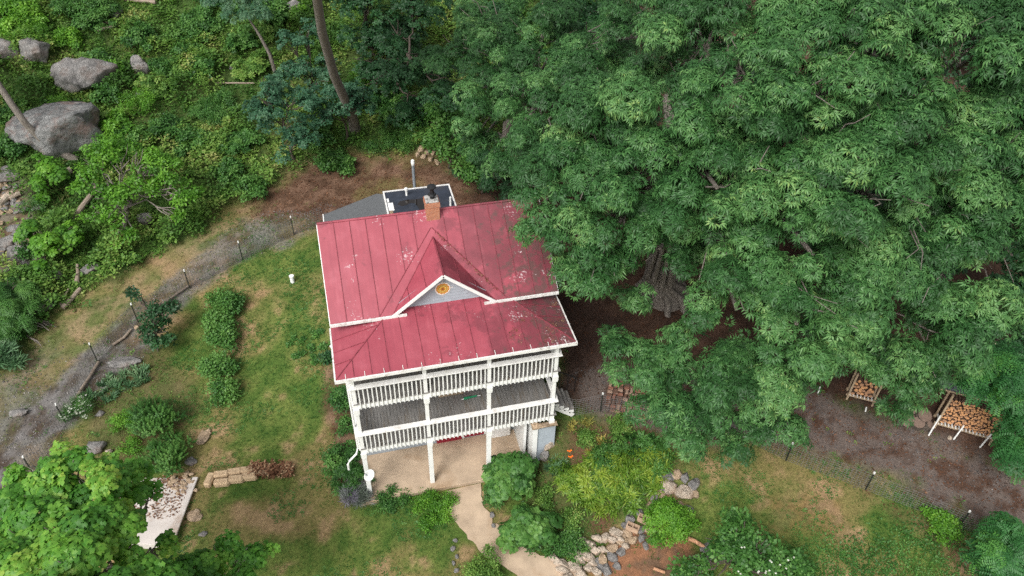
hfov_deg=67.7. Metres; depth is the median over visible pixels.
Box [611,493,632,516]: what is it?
daylily clump
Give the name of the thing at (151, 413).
sage shrub
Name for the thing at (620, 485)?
daylily clump
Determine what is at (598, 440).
dry grass clump
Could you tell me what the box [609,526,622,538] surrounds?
edging stone
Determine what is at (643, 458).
daylily clump
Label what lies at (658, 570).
fallen log
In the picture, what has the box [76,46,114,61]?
hillside bush
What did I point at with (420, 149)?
stacked stone
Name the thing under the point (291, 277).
cleanout pipe
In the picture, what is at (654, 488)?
daylily clump
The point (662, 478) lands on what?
daylily clump
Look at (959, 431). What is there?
prop pole
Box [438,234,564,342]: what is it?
roof leaf debris
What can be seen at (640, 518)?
cinder block
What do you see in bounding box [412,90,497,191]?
young locust
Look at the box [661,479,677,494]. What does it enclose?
edging boulder
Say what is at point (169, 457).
sage shrub
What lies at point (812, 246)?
woodland tree
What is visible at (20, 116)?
leaning tree
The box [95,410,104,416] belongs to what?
stone
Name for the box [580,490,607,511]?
daylily clump
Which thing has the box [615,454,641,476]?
daylily clump
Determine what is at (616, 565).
bed stone
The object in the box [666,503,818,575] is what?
viburnum tree
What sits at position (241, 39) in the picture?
hillside bush
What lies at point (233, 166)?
hillside bush
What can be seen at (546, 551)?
boxwood
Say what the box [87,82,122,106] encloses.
hillside bush
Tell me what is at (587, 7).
woodland tree
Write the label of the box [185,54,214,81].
hillside bush
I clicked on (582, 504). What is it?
daylily clump
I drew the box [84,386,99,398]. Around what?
iris clump
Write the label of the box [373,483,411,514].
foundation shrub
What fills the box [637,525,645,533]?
bed stone
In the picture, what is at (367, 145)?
hillside bush
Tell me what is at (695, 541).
fallen log
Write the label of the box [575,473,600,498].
daylily clump
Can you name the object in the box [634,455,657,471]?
daylily clump
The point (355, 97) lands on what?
dogwood tree
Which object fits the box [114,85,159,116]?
hillside bush
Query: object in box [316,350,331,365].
bed shrub
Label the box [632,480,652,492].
daylily clump
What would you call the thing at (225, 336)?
row shrub
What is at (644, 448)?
daylily clump
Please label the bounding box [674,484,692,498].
edging boulder
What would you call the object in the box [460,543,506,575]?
round shrub
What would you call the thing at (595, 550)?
edging stone
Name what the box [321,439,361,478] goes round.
bed shrub
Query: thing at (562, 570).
edging stone
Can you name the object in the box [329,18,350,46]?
hillside bush
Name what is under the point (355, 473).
bed shrub
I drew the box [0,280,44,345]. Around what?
sapling
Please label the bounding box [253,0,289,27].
hillside bush
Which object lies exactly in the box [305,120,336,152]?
hillside bush
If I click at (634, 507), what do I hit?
daylily clump
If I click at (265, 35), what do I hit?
hillside bush
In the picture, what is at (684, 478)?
bed stone
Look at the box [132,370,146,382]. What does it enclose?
iris clump
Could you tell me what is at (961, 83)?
woodland tree
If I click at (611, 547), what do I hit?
bed stone
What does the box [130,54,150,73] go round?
boulder
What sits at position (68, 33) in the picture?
hillside bush
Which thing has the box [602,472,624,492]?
daylily clump
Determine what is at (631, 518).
bed stone
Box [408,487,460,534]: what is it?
foundation shrub
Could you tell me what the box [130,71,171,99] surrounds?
hillside bush
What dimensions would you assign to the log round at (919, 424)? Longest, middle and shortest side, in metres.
0.557 x 0.557 x 0.340 m
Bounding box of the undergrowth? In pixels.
[0,0,637,335]
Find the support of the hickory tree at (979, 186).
on the ground at (216, 522)
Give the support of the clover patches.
on the ground at (216, 522)
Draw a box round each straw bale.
[203,472,214,487]
[213,470,228,478]
[213,478,229,487]
[227,467,240,475]
[228,474,243,483]
[240,466,252,473]
[242,472,257,480]
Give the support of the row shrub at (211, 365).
on the ground at (216, 522)
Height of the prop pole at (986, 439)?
0.830 m
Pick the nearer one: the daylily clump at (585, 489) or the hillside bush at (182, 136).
the daylily clump at (585, 489)
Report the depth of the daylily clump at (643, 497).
33.13 m
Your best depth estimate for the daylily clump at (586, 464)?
33.85 m
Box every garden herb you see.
[532,481,554,511]
[549,523,592,565]
[557,505,586,533]
[573,426,599,448]
[587,437,623,470]
[605,410,635,436]
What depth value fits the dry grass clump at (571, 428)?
34.45 m
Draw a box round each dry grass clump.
[566,417,577,432]
[577,417,595,428]
[596,434,606,444]
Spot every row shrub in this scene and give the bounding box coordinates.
[194,348,241,380]
[199,306,237,332]
[200,287,249,314]
[202,319,241,352]
[204,372,241,407]
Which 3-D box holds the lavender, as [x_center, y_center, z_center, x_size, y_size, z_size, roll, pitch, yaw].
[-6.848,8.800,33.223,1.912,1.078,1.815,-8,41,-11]
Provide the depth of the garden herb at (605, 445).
33.78 m
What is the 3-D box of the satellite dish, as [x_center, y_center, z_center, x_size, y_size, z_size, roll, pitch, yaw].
[-6.050,7.728,31.823,0.676,0.839,0.478,30,48,29]
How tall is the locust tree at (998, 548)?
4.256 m
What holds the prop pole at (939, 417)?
on the ground at (216, 522)
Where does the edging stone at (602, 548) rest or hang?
on the ground at (216, 522)
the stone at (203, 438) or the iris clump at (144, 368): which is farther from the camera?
the iris clump at (144, 368)
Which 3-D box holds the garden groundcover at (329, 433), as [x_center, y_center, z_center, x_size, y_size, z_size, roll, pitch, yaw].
[-6.499,6.805,35.136,28.634,2.519,7.362,7,41,6]
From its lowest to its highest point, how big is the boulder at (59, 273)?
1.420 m
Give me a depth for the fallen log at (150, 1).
51.89 m
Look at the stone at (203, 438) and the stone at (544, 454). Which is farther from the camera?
the stone at (203, 438)
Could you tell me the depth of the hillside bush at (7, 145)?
43.97 m
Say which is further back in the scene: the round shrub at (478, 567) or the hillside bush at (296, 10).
the hillside bush at (296, 10)
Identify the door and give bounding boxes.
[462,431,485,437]
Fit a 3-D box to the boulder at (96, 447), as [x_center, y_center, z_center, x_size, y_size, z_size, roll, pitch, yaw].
[-18.905,7.225,34.619,0.942,0.505,0.713,-6,41,-9]
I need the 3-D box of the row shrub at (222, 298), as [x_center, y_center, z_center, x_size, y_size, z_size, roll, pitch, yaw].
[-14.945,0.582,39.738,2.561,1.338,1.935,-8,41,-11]
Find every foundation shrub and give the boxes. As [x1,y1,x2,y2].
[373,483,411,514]
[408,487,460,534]
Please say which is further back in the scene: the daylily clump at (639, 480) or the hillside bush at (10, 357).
the hillside bush at (10, 357)
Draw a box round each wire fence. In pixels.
[21,209,321,471]
[560,392,988,531]
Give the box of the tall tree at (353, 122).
[312,0,360,135]
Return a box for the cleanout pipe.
[289,274,294,283]
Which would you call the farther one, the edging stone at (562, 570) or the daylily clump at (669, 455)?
the daylily clump at (669, 455)
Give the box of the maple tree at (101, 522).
[0,440,186,575]
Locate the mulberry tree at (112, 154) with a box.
[65,131,205,249]
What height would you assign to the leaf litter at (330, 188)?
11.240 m
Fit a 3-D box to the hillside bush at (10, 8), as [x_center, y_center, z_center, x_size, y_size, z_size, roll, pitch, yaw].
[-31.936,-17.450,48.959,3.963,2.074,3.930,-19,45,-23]
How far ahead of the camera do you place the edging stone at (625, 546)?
31.88 m
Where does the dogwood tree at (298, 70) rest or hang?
on the ground at (216, 522)
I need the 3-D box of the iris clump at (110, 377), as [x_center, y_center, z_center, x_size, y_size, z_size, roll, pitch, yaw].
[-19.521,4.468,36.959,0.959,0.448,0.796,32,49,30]
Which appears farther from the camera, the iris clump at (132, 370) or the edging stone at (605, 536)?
the iris clump at (132, 370)
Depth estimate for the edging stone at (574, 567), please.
31.46 m
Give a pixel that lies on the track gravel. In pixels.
(568, 384)
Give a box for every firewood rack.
[846,369,881,406]
[933,382,1003,445]
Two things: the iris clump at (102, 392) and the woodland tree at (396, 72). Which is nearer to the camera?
the iris clump at (102, 392)
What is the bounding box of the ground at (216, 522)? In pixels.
[0,0,1023,575]
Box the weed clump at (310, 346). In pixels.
[285,328,330,365]
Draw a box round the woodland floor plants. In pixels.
[485,34,869,338]
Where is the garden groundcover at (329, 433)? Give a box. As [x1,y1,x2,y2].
[87,346,678,546]
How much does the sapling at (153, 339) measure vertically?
3.725 m
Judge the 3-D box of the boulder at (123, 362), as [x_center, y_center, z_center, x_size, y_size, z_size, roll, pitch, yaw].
[-19.235,3.685,37.880,1.742,0.419,0.654,-5,41,-8]
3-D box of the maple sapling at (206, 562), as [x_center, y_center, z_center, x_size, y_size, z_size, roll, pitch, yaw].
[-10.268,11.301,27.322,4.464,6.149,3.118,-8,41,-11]
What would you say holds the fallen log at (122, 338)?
on the ground at (216, 522)
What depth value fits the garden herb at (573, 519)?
32.74 m
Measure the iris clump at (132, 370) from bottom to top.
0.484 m
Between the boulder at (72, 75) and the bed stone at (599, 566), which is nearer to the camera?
the bed stone at (599, 566)
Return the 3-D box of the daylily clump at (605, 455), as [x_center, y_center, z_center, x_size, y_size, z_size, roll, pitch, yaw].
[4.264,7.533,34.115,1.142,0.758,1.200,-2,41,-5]
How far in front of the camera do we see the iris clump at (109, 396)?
36.36 m
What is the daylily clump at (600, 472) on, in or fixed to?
on the ground at (216, 522)
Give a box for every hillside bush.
[0,0,48,38]
[0,14,69,46]
[0,99,28,125]
[0,130,27,159]
[0,338,30,370]
[1,273,23,283]
[13,239,34,260]
[18,194,47,214]
[46,91,66,102]
[47,0,121,32]
[50,25,84,48]
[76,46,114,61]
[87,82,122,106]
[96,108,139,139]
[101,58,127,75]
[113,123,154,156]
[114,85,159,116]
[119,19,157,51]
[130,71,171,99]
[142,111,189,138]
[147,56,180,78]
[162,20,210,54]
[169,126,211,157]
[177,7,223,38]
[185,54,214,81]
[188,84,239,125]
[189,0,239,24]
[205,155,247,185]
[211,126,266,154]
[223,24,260,53]
[230,55,270,81]
[231,174,268,202]
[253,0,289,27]
[256,24,280,43]
[288,0,313,17]
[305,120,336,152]
[313,145,356,178]
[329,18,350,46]
[346,66,369,85]
[361,135,390,157]
[368,85,413,121]
[374,126,419,154]
[399,114,428,136]
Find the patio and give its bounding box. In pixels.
[356,429,527,505]
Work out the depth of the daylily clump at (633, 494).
33.13 m
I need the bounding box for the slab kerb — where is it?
[172,477,197,534]
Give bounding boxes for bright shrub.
[641,495,701,549]
[918,502,964,547]
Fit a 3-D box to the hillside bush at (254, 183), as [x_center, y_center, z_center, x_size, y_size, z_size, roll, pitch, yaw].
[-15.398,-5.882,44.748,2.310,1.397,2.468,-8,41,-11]
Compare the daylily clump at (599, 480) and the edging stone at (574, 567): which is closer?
the edging stone at (574, 567)
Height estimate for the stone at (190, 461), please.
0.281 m
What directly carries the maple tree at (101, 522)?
on the ground at (216, 522)
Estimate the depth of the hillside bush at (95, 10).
49.95 m
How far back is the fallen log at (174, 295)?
40.56 m
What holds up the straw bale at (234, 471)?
on the ground at (216, 522)
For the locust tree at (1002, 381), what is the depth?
30.00 m
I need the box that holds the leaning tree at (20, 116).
[0,81,78,160]
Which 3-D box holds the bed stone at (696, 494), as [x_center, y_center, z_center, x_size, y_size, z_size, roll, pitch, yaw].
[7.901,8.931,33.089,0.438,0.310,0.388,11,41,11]
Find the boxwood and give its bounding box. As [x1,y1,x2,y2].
[523,530,557,558]
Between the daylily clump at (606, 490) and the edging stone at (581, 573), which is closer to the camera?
the edging stone at (581, 573)
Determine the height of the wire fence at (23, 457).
4.108 m
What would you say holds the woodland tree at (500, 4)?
on the ground at (216, 522)
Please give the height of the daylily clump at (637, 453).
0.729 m
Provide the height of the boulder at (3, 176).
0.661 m
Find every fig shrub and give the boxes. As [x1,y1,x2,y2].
[481,450,539,503]
[495,502,563,554]
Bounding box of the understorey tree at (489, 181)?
[449,147,519,199]
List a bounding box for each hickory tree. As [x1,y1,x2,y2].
[417,0,682,179]
[506,0,910,469]
[772,0,1023,142]
[800,69,1023,428]
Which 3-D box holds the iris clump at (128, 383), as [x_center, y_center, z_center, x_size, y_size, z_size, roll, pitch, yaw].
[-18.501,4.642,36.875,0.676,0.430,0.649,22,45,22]
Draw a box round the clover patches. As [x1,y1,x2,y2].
[15,171,967,575]
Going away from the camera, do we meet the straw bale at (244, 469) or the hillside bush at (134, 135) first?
the straw bale at (244, 469)
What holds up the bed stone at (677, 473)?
on the ground at (216, 522)
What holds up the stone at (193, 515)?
on the ground at (216, 522)
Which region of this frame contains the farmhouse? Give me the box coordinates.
[316,159,577,491]
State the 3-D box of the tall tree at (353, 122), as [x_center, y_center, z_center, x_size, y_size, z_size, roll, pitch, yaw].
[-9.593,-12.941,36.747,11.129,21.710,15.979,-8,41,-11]
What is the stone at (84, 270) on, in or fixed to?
on the ground at (216, 522)
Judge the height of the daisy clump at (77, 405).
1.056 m
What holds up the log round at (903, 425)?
on the ground at (216, 522)
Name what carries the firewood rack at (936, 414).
on the ground at (216, 522)
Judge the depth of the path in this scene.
32.51 m
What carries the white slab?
on the ground at (216, 522)
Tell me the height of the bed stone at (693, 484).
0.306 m
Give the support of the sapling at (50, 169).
on the ground at (216, 522)
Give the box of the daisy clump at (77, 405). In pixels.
[55,391,96,422]
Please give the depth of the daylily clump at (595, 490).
33.39 m
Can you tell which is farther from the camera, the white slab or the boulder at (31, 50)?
the boulder at (31, 50)
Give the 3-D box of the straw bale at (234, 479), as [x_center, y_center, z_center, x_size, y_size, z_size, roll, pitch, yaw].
[-12.168,8.438,33.709,0.684,0.340,0.340,-4,43,-3]
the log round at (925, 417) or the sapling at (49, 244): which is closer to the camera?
the log round at (925, 417)
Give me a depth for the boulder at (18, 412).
35.56 m
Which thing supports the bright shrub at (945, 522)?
on the ground at (216, 522)
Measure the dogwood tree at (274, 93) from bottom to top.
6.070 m
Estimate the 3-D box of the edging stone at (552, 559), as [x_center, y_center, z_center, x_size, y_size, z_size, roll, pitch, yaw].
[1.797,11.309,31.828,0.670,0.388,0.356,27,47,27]
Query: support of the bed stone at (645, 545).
on the ground at (216, 522)
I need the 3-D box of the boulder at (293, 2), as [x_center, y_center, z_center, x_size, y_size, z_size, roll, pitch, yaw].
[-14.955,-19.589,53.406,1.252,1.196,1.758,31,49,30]
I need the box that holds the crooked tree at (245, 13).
[200,0,276,71]
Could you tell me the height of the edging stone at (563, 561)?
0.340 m
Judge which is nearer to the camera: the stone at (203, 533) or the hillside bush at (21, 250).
the stone at (203, 533)
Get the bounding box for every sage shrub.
[125,394,187,437]
[135,427,197,477]
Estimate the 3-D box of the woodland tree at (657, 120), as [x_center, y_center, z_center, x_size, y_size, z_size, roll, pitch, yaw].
[6.504,-5.991,41.821,13.365,7.794,6.237,-8,41,-11]
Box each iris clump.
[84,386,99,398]
[94,386,111,396]
[95,379,108,386]
[99,390,117,404]
[102,373,118,387]
[106,379,126,393]
[112,375,125,387]
[117,367,127,377]
[123,378,137,391]
[124,364,139,376]
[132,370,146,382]
[133,362,149,375]
[140,372,150,383]
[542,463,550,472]
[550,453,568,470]
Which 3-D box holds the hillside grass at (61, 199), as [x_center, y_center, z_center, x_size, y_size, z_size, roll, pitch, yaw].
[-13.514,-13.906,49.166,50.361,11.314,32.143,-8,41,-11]
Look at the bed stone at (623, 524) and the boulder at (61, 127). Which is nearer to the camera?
the bed stone at (623, 524)
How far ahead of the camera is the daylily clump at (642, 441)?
34.27 m
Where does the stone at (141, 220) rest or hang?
on the ground at (216, 522)
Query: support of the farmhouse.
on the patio
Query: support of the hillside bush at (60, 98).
on the ground at (216, 522)
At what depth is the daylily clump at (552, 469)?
33.98 m
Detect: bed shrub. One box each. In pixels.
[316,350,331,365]
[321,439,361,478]
[326,383,349,413]
[328,462,375,496]
[335,414,353,437]
[481,490,504,510]
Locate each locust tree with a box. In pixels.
[952,339,1023,486]
[957,511,1023,575]
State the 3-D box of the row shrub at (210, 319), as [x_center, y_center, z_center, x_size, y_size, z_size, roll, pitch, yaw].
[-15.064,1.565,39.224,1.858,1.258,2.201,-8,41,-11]
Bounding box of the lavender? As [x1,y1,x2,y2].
[335,478,376,508]
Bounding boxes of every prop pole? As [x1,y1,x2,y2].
[928,415,940,435]
[953,425,963,439]
[979,434,991,447]
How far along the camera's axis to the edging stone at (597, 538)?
32.23 m
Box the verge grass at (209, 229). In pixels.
[0,145,356,373]
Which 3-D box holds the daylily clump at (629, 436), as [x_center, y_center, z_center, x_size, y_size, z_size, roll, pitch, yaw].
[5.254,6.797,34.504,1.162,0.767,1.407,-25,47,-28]
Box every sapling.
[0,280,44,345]
[13,218,85,276]
[27,152,70,203]
[123,285,182,351]
[161,528,280,575]
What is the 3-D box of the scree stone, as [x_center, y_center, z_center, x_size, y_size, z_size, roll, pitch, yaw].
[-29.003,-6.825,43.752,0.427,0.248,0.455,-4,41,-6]
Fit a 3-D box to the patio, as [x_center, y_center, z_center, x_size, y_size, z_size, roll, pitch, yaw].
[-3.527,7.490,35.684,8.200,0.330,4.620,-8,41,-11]
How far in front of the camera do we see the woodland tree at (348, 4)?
47.12 m
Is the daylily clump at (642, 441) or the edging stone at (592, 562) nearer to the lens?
the edging stone at (592, 562)
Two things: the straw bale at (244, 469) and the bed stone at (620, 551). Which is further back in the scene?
the straw bale at (244, 469)
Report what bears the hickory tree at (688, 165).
on the ground at (216, 522)
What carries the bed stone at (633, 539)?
on the ground at (216, 522)
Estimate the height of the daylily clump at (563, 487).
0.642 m
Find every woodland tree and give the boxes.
[329,0,386,59]
[336,23,468,130]
[356,0,465,111]
[461,0,641,113]
[526,110,740,233]
[573,0,646,29]
[668,16,922,283]
[850,4,1023,279]
[978,241,1023,356]
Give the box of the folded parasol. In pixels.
[462,395,479,399]
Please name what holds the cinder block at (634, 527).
on the bed stone at (627, 533)
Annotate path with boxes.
[446,483,574,575]
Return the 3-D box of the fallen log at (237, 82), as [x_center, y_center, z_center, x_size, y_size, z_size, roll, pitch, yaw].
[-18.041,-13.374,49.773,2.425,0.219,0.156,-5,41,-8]
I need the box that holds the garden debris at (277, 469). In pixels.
[246,458,294,479]
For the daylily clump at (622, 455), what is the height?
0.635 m
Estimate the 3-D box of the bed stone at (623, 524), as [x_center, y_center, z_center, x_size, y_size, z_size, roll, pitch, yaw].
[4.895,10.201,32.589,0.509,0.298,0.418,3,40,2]
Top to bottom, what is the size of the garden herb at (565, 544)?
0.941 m
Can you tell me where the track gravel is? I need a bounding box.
[0,204,1023,526]
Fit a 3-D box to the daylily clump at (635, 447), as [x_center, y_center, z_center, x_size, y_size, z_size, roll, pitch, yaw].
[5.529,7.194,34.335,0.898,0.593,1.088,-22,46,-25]
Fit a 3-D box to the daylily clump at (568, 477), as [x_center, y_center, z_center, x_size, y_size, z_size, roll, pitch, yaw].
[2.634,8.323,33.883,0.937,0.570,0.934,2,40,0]
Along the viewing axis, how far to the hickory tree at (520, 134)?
36.30 m
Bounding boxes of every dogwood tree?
[241,70,326,164]
[275,17,341,96]
[295,80,376,139]
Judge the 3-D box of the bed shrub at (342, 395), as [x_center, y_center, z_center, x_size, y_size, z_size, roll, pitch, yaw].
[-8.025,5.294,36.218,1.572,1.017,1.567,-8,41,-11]
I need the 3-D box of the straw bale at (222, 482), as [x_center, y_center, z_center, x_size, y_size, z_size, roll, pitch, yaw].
[-12.746,8.556,33.580,0.684,0.340,0.340,-5,42,-5]
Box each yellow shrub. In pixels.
[105,408,139,435]
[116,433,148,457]
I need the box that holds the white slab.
[131,478,191,548]
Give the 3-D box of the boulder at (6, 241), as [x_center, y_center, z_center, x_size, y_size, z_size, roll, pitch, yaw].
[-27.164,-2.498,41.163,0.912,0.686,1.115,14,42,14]
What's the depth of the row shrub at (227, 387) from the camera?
36.37 m
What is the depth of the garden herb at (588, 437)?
34.13 m
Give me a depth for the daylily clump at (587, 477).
33.60 m
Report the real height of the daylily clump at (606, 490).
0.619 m
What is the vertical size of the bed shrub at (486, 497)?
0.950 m
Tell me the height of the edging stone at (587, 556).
0.382 m
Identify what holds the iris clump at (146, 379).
on the ground at (216, 522)
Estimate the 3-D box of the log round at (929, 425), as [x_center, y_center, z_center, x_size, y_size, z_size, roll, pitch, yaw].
[18.819,6.252,34.563,0.398,0.340,0.398,4,60,-21]
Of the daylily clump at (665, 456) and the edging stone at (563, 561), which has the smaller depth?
the edging stone at (563, 561)
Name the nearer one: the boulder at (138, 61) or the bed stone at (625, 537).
the bed stone at (625, 537)
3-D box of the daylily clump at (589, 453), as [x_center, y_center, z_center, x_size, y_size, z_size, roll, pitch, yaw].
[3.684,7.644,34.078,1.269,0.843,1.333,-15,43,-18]
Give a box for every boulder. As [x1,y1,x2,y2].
[0,38,19,59]
[0,169,19,182]
[0,235,14,247]
[4,101,103,158]
[5,224,19,231]
[6,243,29,262]
[8,408,28,416]
[18,37,50,63]
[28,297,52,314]
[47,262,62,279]
[50,57,118,93]
[86,441,106,453]
[106,356,141,367]
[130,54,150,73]
[287,0,310,14]
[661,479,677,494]
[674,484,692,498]
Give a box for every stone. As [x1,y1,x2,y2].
[0,165,7,170]
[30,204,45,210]
[80,262,98,273]
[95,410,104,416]
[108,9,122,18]
[137,212,153,224]
[184,456,196,465]
[186,508,202,521]
[196,428,210,444]
[198,531,207,536]
[418,145,423,151]
[540,450,549,461]
[544,442,553,450]
[548,553,559,562]
[553,558,569,568]
[555,565,569,574]
[568,561,586,574]
[574,554,585,565]
[574,569,586,575]
[577,550,595,561]
[583,563,592,572]
[584,540,596,549]
[588,556,597,566]
[590,546,600,555]
[591,534,602,543]
[591,567,601,575]
[595,557,603,572]
[598,545,608,552]
[598,553,606,563]
[601,532,610,542]
[603,563,611,575]
[606,543,617,552]
[607,552,617,562]
[608,536,617,543]
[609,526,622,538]
[612,562,620,569]
[616,534,629,544]
[616,547,624,556]
[617,535,624,541]
[621,522,630,528]
[621,543,629,549]
[622,528,632,536]
[625,513,635,522]
[629,536,637,543]
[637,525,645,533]
[638,534,645,542]
[642,541,648,549]
[657,490,665,497]
[662,472,673,480]
[672,469,681,479]
[680,472,688,483]
[687,478,699,490]
[693,490,698,498]
[700,542,708,553]
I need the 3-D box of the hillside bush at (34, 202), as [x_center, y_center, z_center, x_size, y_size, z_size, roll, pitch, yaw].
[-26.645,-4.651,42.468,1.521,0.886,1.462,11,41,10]
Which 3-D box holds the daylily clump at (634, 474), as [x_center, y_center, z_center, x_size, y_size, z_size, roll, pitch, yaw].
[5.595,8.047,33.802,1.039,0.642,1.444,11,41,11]
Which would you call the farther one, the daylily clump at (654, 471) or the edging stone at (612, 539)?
the daylily clump at (654, 471)
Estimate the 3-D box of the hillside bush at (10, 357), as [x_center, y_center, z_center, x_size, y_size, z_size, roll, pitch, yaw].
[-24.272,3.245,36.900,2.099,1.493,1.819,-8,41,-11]
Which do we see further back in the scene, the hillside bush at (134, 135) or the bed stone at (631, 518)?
the hillside bush at (134, 135)
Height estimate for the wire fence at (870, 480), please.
2.455 m
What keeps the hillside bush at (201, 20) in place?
on the ground at (216, 522)
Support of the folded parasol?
on the farmhouse
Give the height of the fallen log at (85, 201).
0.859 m
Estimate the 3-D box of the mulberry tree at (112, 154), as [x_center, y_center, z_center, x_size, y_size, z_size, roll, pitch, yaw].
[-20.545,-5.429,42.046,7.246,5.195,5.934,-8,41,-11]
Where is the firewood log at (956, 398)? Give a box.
[954,394,957,402]
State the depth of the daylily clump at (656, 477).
33.49 m
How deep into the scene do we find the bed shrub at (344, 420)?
35.47 m
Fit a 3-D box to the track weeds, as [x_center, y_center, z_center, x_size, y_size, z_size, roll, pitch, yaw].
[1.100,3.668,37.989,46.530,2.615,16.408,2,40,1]
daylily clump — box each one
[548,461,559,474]
[550,459,576,475]
[552,471,567,486]
[555,478,572,495]
[560,476,580,490]
[563,467,578,482]
[563,485,584,507]
[569,461,587,478]
[572,492,592,516]
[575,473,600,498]
[576,465,597,488]
[577,454,594,471]
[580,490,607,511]
[583,447,600,473]
[586,498,608,523]
[588,470,602,484]
[588,478,611,497]
[591,461,612,487]
[592,474,616,491]
[592,484,616,502]
[600,452,616,463]
[601,502,621,520]
[602,465,624,476]
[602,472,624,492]
[606,451,628,475]
[606,488,626,504]
[607,429,626,447]
[609,446,631,464]
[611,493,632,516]
[613,464,636,481]
[614,475,627,494]
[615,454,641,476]
[616,441,629,458]
[618,481,642,507]
[619,430,640,448]
[623,477,637,491]
[623,486,643,517]
[626,456,647,480]
[627,447,648,463]
[629,441,646,452]
[629,473,650,491]
[631,428,656,448]
[631,487,649,506]
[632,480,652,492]
[634,452,650,461]
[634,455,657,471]
[635,461,652,483]
[636,445,658,463]
[637,440,658,461]
[641,478,665,500]
[644,469,661,488]
[648,432,657,443]
[650,457,661,466]
[651,454,673,481]
[652,438,671,455]
[654,462,672,472]
[656,448,677,468]
[656,472,670,486]
[657,447,678,466]
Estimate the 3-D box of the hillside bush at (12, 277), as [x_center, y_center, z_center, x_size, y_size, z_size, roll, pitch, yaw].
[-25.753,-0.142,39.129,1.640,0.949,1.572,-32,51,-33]
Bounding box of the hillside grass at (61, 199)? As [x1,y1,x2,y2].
[0,0,548,335]
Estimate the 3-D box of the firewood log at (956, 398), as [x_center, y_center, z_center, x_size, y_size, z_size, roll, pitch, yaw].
[19.564,4.855,33.653,0.128,0.124,0.422,21,44,10]
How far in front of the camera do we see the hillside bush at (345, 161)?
47.01 m
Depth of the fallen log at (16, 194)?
42.83 m
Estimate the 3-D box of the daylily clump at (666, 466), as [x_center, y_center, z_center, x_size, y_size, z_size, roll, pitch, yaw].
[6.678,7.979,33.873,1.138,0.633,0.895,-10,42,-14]
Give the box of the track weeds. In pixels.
[40,232,936,459]
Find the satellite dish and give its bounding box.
[364,469,374,480]
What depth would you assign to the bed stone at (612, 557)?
31.72 m
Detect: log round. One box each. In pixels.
[897,418,909,426]
[911,417,924,430]
[914,408,931,422]
[923,421,933,430]
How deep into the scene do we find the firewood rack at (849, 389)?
35.42 m
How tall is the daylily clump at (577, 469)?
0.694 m
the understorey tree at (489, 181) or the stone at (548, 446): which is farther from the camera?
the understorey tree at (489, 181)
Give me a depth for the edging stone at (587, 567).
31.44 m
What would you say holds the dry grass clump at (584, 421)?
on the ground at (216, 522)
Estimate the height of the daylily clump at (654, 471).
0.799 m
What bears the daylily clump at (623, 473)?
on the ground at (216, 522)
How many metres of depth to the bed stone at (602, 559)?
31.67 m
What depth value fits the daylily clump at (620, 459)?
33.76 m
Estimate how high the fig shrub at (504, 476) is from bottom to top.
2.064 m
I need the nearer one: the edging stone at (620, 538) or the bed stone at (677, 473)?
the edging stone at (620, 538)
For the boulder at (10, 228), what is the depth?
41.70 m
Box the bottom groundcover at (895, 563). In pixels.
[771,496,979,575]
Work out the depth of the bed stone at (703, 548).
31.52 m
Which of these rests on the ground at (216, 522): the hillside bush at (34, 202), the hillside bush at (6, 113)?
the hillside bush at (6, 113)
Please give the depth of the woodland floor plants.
40.33 m
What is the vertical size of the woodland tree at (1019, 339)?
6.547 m
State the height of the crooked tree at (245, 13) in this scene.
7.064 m
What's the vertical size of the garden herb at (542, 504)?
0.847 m
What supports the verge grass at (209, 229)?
on the ground at (216, 522)
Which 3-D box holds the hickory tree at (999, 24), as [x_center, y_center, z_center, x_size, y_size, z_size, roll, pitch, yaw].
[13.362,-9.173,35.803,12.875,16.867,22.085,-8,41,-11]
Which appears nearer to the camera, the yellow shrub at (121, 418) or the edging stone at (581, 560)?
the edging stone at (581, 560)
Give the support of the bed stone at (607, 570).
on the ground at (216, 522)
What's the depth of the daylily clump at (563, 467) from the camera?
33.87 m
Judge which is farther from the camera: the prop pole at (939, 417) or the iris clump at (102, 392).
the iris clump at (102, 392)
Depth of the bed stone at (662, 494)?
33.07 m
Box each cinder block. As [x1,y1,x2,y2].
[625,521,639,533]
[637,513,648,524]
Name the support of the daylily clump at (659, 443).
on the ground at (216, 522)
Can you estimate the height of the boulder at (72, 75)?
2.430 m
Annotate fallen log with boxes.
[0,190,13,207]
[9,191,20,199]
[60,287,81,308]
[69,186,94,220]
[74,264,79,282]
[79,361,99,390]
[112,329,131,345]
[125,0,155,3]
[168,284,189,300]
[215,82,254,83]
[653,567,664,573]
[683,535,704,546]
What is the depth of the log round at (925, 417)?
34.63 m
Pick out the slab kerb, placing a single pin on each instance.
(181, 514)

